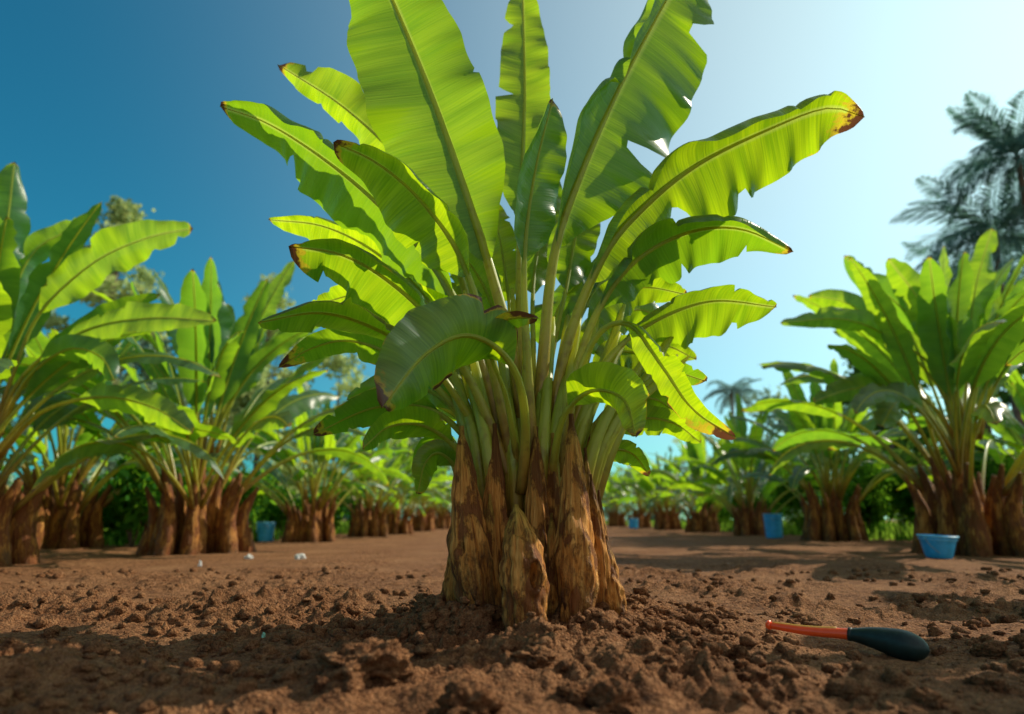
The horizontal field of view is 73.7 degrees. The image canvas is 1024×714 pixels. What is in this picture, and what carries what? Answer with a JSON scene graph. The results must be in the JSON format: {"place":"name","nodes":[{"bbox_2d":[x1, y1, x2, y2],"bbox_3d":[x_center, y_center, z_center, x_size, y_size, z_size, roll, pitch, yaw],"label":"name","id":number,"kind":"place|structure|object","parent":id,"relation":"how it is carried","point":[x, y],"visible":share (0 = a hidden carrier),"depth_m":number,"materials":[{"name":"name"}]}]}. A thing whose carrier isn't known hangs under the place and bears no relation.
{"place":"outdoors","nodes":[
{"label":"outdoors","id":0,"kind":"place"},
{"bbox_2d":[0,519,1023,713],"bbox_3d":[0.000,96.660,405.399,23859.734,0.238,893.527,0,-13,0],"label":"ground","id":1,"kind":"structure","parent":0,"point":[669,553],"depth_m":3.46,"materials":[{"name":"soil"}]},
{"bbox_2d":[0,309,74,442],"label":"tree","id":2,"kind":"object","parent":1,"relation":"on","point":[18,416],"visible":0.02,"depth_m":39.24,"materials":[{"name":"green plant"}]},
{"bbox_2d":[8,460,87,515],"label":"shrub","id":3,"kind":"object","parent":1,"relation":"on","point":[69,476],"visible":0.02,"depth_m":15.60,"materials":[{"name":"green plant"}]},
{"bbox_2d":[42,195,167,514],"bbox_3d":[-23.238,0.017,39.372,7.023,19.568,6.213,0,-13,0],"label":"tree","id":4,"kind":"object","parent":1,"relation":"on","point":[121,213],"visible":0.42,"depth_m":39.95,"materials":[{"name":"leaf"},{"name":"bark"}]},
{"bbox_2d":[82,470,142,540],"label":"shrub","id":5,"kind":"object","parent":1,"relation":"on","point":[102,476],"visible":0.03,"depth_m":15.04,"materials":[{"name":"green plant"}]},
{"bbox_2d":[0,162,236,566],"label":"banana plant","id":6,"kind":"object","parent":1,"relation":"on","point":[35,290],"visible":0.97,"depth_m":8.69,"materials":[{"name":"green plant"}]},
{"bbox_2d":[2,328,244,548],"bbox_3d":[-8.147,1.271,12.927,5.943,4.868,5.844,-4,-14,17],"label":"banana plant","id":7,"kind":"object","parent":1,"relation":"on","point":[60,522],"visible":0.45,"depth_m":12.38,"materials":[{"name":"green plant"}]},
{"bbox_2d":[80,445,192,546],"bbox_3d":[-7.123,2.733,13.560,2.339,2.101,2.245,-6,-15,23],"label":"shrub","id":8,"kind":"object","parent":1,"relation":"on","point":[130,500],"visible":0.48,"depth_m":13.06,"materials":[{"name":"green plant"}]},
{"bbox_2d":[68,333,206,478],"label":"tree","id":9,"kind":"object","parent":1,"relation":"on","point":[143,375],"visible":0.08,"depth_m":41.90,"materials":[{"name":"green plant"}]},
{"bbox_2d":[0,257,388,555],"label":"banana plant","id":10,"kind":"object","parent":1,"relation":"on","point":[239,355],"visible":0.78,"depth_m":10.69,"materials":[{"name":"green plant"}]},
{"bbox_2d":[181,460,288,527],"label":"shrub","id":11,"kind":"object","parent":1,"relation":"on","point":[259,503],"visible":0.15,"depth_m":17.82,"materials":[{"name":"green plant"}]},
{"bbox_2d":[244,553,252,558],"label":"pebble","id":12,"kind":"object","parent":1,"relation":"on","point":[248,556],"visible":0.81,"depth_m":9.53,"materials":[{"name":"white stone"}]},
{"bbox_2d":[189,367,309,495],"bbox_3d":[-15.749,5.156,40.115,7.012,9.903,7.667,8,-16,-31],"label":"tree","id":13,"kind":"object","parent":1,"relation":"on","point":[241,402],"visible":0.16,"depth_m":39.46,"materials":[{"name":"green plant"}]},
{"bbox_2d":[256,522,275,541],"bbox_3d":[-5.950,4.218,16.471,0.474,0.456,0.494,6,-15,-24],"label":"bucket","id":14,"kind":"object","parent":1,"relation":"on","point":[266,532],"visible":0.97,"depth_m":16.31,"materials":[{"name":"blue plastic"}]},
{"bbox_2d":[241,273,314,524],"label":"tree","id":15,"kind":"object","parent":1,"relation":"on","point":[270,334],"visible":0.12,"depth_m":46.52,"materials":[{"name":"green plant"}]},
{"bbox_2d":[251,467,309,535],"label":"shrub","id":16,"kind":"object","parent":1,"relation":"on","point":[272,512],"visible":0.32,"depth_m":19.80,"materials":[{"name":"green plant"}]},
{"bbox_2d":[294,553,305,558],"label":"pebble","id":17,"kind":"object","parent":1,"relation":"on","point":[299,556],"visible":0.7,"depth_m":9.53,"materials":[{"name":"white stone"}]},
{"bbox_2d":[207,382,411,542],"bbox_3d":[-4.981,2.585,16.805,4.992,4.089,4.909,-5,-14,21],"label":"banana plant","id":18,"kind":"object","parent":1,"relation":"on","point":[313,522],"visible":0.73,"depth_m":16.36,"materials":[{"name":"green plant"}]},
{"bbox_2d":[301,475,357,533],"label":"shrub","id":19,"kind":"object","parent":1,"relation":"on","point":[339,510],"visible":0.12,"depth_m":23.22,"materials":[{"name":"green plant"}]},
{"bbox_2d":[270,353,409,504],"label":"tree","id":20,"kind":"object","parent":1,"relation":"on","point":[337,363],"visible":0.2,"depth_m":46.32,"materials":[{"name":"green plant"}]},
{"bbox_2d":[312,637,418,692],"bbox_3d":[-0.466,0.997,2.153,0.340,0.213,0.334,12,-18,-41],"label":"soil clod","id":21,"kind":"object","parent":1,"relation":"on","point":[367,663],"visible":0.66,"depth_m":2.07,"materials":[{"name":"brown soil"}]},
{"bbox_2d":[342,486,388,525],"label":"shrub","id":22,"kind":"object","parent":1,"relation":"on","point":[353,506],"visible":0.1,"depth_m":27.78,"materials":[{"name":"green plant"}]},
{"bbox_2d":[284,427,451,536],"bbox_3d":[-4.300,3.695,20.528,4.742,3.590,4.309,11,-17,-38],"label":"banana plant","id":23,"kind":"object","parent":1,"relation":"on","point":[368,521],"visible":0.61,"depth_m":20.23,"materials":[{"name":"green plant"}]},
{"bbox_2d":[344,438,452,534],"bbox_3d":[-4.070,4.564,24.951,4.635,4.004,4.765,7,-15,-27],"label":"banana plant","id":24,"kind":"object","parent":1,"relation":"on","point":[396,524],"visible":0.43,"depth_m":24.73,"materials":[{"name":"green plant"}]},
{"bbox_2d":[381,450,451,530],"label":"banana plant","id":25,"kind":"object","parent":1,"relation":"on","point":[421,521],"visible":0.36,"depth_m":29.45,"materials":[{"name":"green plant"}]},
{"bbox_2d":[401,587,435,605],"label":"soil clod","id":26,"kind":"object","parent":1,"relation":"on","point":[418,596],"visible":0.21,"depth_m":3.58,"materials":[{"name":"brown soil"}]},
{"bbox_2d":[389,429,457,485],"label":"tree","id":27,"kind":"object","parent":1,"relation":"on","point":[413,440],"visible":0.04,"depth_m":57.74,"materials":[{"name":"green plant"}]},
{"bbox_2d":[403,466,451,528],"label":"banana plant","id":28,"kind":"object","parent":1,"relation":"on","point":[442,520],"visible":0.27,"depth_m":35.71,"materials":[{"name":"green plant"}]},
{"bbox_2d":[435,676,504,713],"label":"soil clod","id":29,"kind":"object","parent":1,"relation":"on","point":[465,695],"visible":0.99,"depth_m":1.81,"materials":[{"name":"brown soil"}]},
{"bbox_2d":[3,438,1009,522],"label":"wood","id":30,"kind":"object","parent":1,"relation":"on","point":[674,440],"visible":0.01,"depth_m":81.11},
{"bbox_2d":[103,520,912,545],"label":"weeds","id":31,"kind":"object","parent":1,"relation":"on","point":[889,533],"visible":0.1,"depth_m":18.62,"materials":[{"name":"green plant"}]},
{"bbox_2d":[0,565,1023,713],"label":"soil crumbs","id":32,"kind":"object","parent":1,"relation":"on","point":[388,623],"visible":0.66,"depth_m":2.88,"materials":[{"name":"brown soil"}]},
{"bbox_2d":[509,644,555,667],"bbox_3d":[0.071,1.024,2.302,0.154,0.090,0.136,-8,-15,30],"label":"soil clod","id":33,"kind":"object","parent":1,"relation":"on","point":[531,657],"visible":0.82,"depth_m":2.27,"materials":[{"name":"brown soil"}]},
{"bbox_2d":[220,0,864,628],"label":"banana plant","id":34,"kind":"object","parent":1,"relation":"on","point":[420,178],"visible":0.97,"depth_m":3.80,"materials":[{"name":"green plant"}]},
{"bbox_2d":[556,682,588,705],"bbox_3d":[0.178,0.979,1.968,0.104,0.077,0.108,0,-13,0],"label":"soil clod","id":35,"kind":"object","parent":1,"relation":"on","point":[574,693],"visible":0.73,"depth_m":1.95,"materials":[{"name":"brown soil"}]},
{"bbox_2d":[584,676,636,713],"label":"soil clod","id":36,"kind":"object","parent":1,"relation":"on","point":[617,695],"visible":0.98,"depth_m":1.88,"materials":[{"name":"brown soil"}]},
{"bbox_2d":[602,467,649,526],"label":"banana plant","id":37,"kind":"object","parent":1,"relation":"on","point":[616,519],"visible":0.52,"depth_m":48.53,"materials":[{"name":"green plant"}]},
{"bbox_2d":[628,518,637,527],"bbox_3d":[6.900,9.473,38.863,0.594,0.546,0.594,6,-15,-24],"label":"bucket","id":38,"kind":"object","parent":1,"relation":"on","point":[633,522],"visible":0.99,"depth_m":38.66,"materials":[{"name":"blue plastic"}]},
{"bbox_2d":[602,463,682,527],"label":"banana plant","id":39,"kind":"object","parent":1,"relation":"on","point":[644,522],"visible":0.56,"depth_m":40.70,"materials":[{"name":"green plant"}]},
{"bbox_2d":[645,652,676,664],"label":"soil clod","id":40,"kind":"object","parent":1,"relation":"on","point":[660,658],"visible":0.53,"depth_m":2.27,"materials":[{"name":"brown soil"}]},
{"bbox_2d":[608,452,719,529],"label":"banana plant","id":41,"kind":"object","parent":1,"relation":"on","point":[666,518],"visible":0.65,"depth_m":33.96,"materials":[{"name":"green plant"}]},
{"bbox_2d":[660,631,712,651],"bbox_3d":[0.653,1.090,2.549,0.201,0.127,0.222,0,-13,0],"label":"soil clod","id":42,"kind":"object","parent":1,"relation":"on","point":[693,640],"visible":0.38,"depth_m":2.51,"materials":[{"name":"brown soil"}]},
{"bbox_2d":[641,435,762,532],"bbox_3d":[7.916,5.156,28.424,5.377,4.479,5.468,-10,-16,36],"label":"banana plant","id":43,"kind":"object","parent":1,"relation":"on","point":[702,520],"visible":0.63,"depth_m":28.21,"materials":[{"name":"green plant"}]},
{"bbox_2d":[682,484,732,524],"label":"shrub","id":44,"kind":"object","parent":1,"relation":"on","point":[714,499],"visible":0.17,"depth_m":34.81,"materials":[{"name":"green plant"}]},
{"bbox_2d":[703,377,766,415],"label":"palm tree","id":45,"kind":"object","parent":1,"relation":"on","point":[729,398],"visible":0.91,"depth_m":58.67,"materials":[{"name":"green plant"}]},
{"bbox_2d":[725,646,752,663],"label":"soil clod","id":46,"kind":"object","parent":1,"relation":"on","point":[739,652],"visible":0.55,"depth_m":2.53,"materials":[{"name":"brown soil"}]},
{"bbox_2d":[668,393,835,535],"bbox_3d":[8.205,3.741,23.168,5.743,4.825,5.586,-5,-14,21],"label":"banana plant","id":47,"kind":"object","parent":1,"relation":"on","point":[748,521],"visible":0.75,"depth_m":22.95,"materials":[{"name":"green plant"}]},
{"bbox_2d":[717,478,788,526],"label":"shrub","id":48,"kind":"object","parent":1,"relation":"on","point":[735,504],"visible":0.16,"depth_m":29.32,"materials":[{"name":"green plant"}]},
{"bbox_2d":[762,514,782,537],"bbox_3d":[7.250,4.682,18.930,0.535,0.656,0.554,-8,-16,32],"label":"bucket","id":49,"kind":"object","parent":1,"relation":"on","point":[773,525],"visible":0.99,"depth_m":18.75,"materials":[{"name":"blue plastic"}]},
{"bbox_2d":[730,386,830,524],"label":"tree","id":50,"kind":"object","parent":1,"relation":"on","point":[770,421],"visible":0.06,"depth_m":43.89,"materials":[{"name":"green plant"}]},
{"bbox_2d":[762,464,831,533],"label":"shrub","id":51,"kind":"object","parent":1,"relation":"on","point":[778,491],"visible":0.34,"depth_m":24.18,"materials":[{"name":"green plant"}]},
{"bbox_2d":[710,358,948,540],"bbox_3d":[7.926,2.447,17.072,5.386,4.488,5.927,-7,-15,27],"label":"banana plant","id":52,"kind":"object","parent":1,"relation":"on","point":[827,519],"visible":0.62,"depth_m":16.82,"materials":[{"name":"green plant"}]},
{"bbox_2d":[765,620,929,660],"bbox_3d":[1.361,1.157,2.802,0.612,0.116,0.102,-10,-17,37],"label":"hand tool","id":53,"kind":"object","parent":1,"relation":"on","point":[904,645],"visible":0.99,"depth_m":2.70,"materials":[{"name":"black rubber"}]},
{"bbox_2d":[825,676,878,708],"bbox_3d":[1.017,1.003,2.021,0.130,0.098,0.167,6,-15,-24],"label":"soil clod","id":54,"kind":"object","parent":1,"relation":"on","point":[852,690],"visible":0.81,"depth_m":2.00,"materials":[{"name":"brown soil"}]},
{"bbox_2d":[821,451,898,533],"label":"shrub","id":55,"kind":"object","parent":1,"relation":"on","point":[871,512],"visible":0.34,"depth_m":19.72,"materials":[{"name":"green plant"}]},
{"bbox_2d":[788,356,947,525],"bbox_3d":[19.045,4.049,35.111,8.005,9.750,7.083,4,-14,-17],"label":"tree","id":56,"kind":"object","parent":1,"relation":"on","point":[908,444],"visible":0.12,"depth_m":34.85,"materials":[{"name":"green plant"}]},
{"bbox_2d":[741,228,1023,556],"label":"banana plant","id":57,"kind":"object","parent":1,"relation":"on","point":[902,328],"visible":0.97,"depth_m":10.97,"materials":[{"name":"green plant"}]},
{"bbox_2d":[846,455,951,536],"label":"shrub","id":58,"kind":"object","parent":1,"relation":"on","point":[901,501],"visible":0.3,"depth_m":17.62,"materials":[{"name":"green plant"}]},
{"bbox_2d":[903,686,943,709],"bbox_3d":[1.173,0.967,1.938,0.099,0.063,0.099,0,-13,0],"label":"soil clod","id":59,"kind":"object","parent":1,"relation":"on","point":[927,697],"visible":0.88,"depth_m":1.92,"materials":[{"name":"brown soil"}]},
{"bbox_2d":[916,534,958,558],"bbox_3d":[5.956,2.649,9.540,0.544,0.306,0.519,7,-12,-22],"label":"bucket","id":60,"kind":"object","parent":1,"relation":"on","point":[938,546],"visible":1,"depth_m":9.38,"materials":[{"name":"blue plastic"}]},
{"bbox_2d":[889,166,1023,444],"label":"palm tree","id":61,"kind":"object","parent":1,"relation":"on","point":[973,232],"visible":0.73,"depth_m":31.81,"materials":[{"name":"green plant"}]},
{"bbox_2d":[897,369,1023,508],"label":"banana plant","id":62,"kind":"object","parent":1,"relation":"on","point":[1009,427],"visible":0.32,"depth_m":15.98,"materials":[{"name":"green plant"}]},
{"bbox_2d":[900,224,1023,436],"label":"palm tree","id":63,"kind":"object","parent":1,"relation":"on","point":[988,427],"visible":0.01,"depth_m":37.44,"materials":[{"name":"green plant"}]},
{"bbox_2d":[910,453,1023,519],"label":"shrub","id":64,"kind":"object","parent":1,"relation":"on","point":[992,466],"visible":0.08,"depth_m":14.15,"materials":[{"name":"green plant"}]},
{"bbox_2d":[926,276,1023,461],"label":"tree","id":65,"kind":"object","parent":1,"relation":"on","point":[1002,395],"visible":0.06,"depth_m":31.81,"materials":[{"name":"green plant"}]},
{"bbox_2d":[935,90,1023,231],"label":"palm tree","id":66,"kind":"object","parent":1,"relation":"on","point":[992,130],"visible":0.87,"depth_m":31.00,"materials":[{"name":"green plant"}]},
{"bbox_2d":[963,674,1011,693],"bbox_3d":[1.495,1.030,2.146,0.115,0.061,0.116,0,-13,0],"label":"soil clod","id":67,"kind":"object","parent":1,"relation":"on","point":[992,684],"visible":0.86,"depth_m":2.12,"materials":[{"name":"brown soil"}]},
{"bbox_2d":[968,639,1007,658],"bbox_3d":[1.868,1.149,2.641,0.146,0.101,0.199,5,-14,-21],"label":"soil clod","id":68,"kind":"object","parent":1,"relation":"on","point":[992,649],"visible":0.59,"depth_m":2.63,"materials":[{"name":"brown soil"}]},
{"bbox_2d":[1003,342,1023,366],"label":"banana plant","id":69,"kind":"object","parent":1,"relation":"on","point":[1016,357],"visible":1,"depth_m":5.89,"materials":[{"name":"green plant"}]},
{"bbox_2d":[0,0,1023,518],"label":"sky","id":70,"kind":"structure","parent":0,"point":[100,100],"materials":[{"name":"blue"}]}
]}

